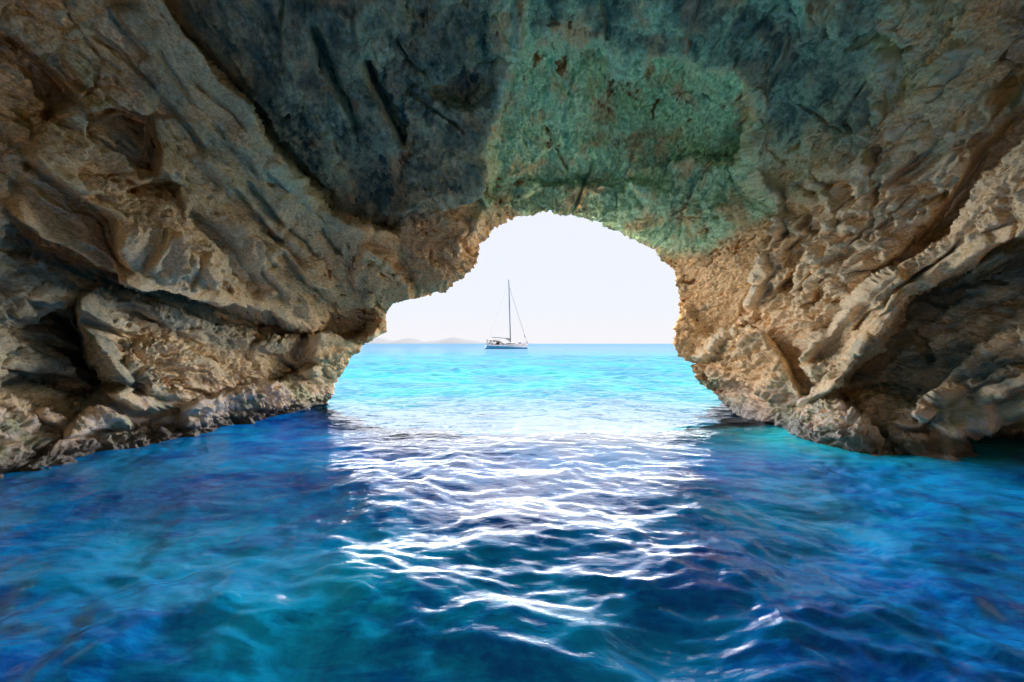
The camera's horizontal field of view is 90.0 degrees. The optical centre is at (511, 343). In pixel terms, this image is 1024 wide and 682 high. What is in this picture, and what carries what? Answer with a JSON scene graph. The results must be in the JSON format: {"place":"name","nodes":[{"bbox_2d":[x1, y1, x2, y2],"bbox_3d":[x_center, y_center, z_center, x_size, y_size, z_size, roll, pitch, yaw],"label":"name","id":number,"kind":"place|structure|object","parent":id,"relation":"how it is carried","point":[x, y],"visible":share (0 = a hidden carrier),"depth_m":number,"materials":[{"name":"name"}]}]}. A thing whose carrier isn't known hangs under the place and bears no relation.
{"place":"outdoors","nodes":[
{"label":"outdoors","id":0,"kind":"place"},
{"bbox_2d":[365,337,533,343],"bbox_3d":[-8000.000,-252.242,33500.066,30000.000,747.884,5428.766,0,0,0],"label":"hills","id":1,"kind":"structure","parent":0,"point":[453,340],"depth_m":32413.25,"materials":[{"name":"stone"}]},
{"bbox_2d":[0,0,1023,478],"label":"sea cave","id":2,"kind":"structure","parent":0,"point":[214,214],"depth_m":9.44,"materials":[{"name":"stone"}]},
{"bbox_2d":[0,344,1023,681],"bbox_3d":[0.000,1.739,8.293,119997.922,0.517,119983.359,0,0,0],"label":"sea","id":3,"kind":"structure","parent":0,"point":[532,512],"depth_m":4.38,"materials":[{"name":"liquid"}]},
{"bbox_2d":[485,280,528,348],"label":"sailing yacht","id":4,"kind":"object","parent":3,"relation":"on","point":[504,345],"visible":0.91,"depth_m":167.87,"materials":[{"name":"paint"}]},
{"bbox_2d":[376,210,679,343],"label":"sky","id":5,"kind":"structure","parent":0,"point":[572,279],"materials":[{"name":"white"}]}
]}

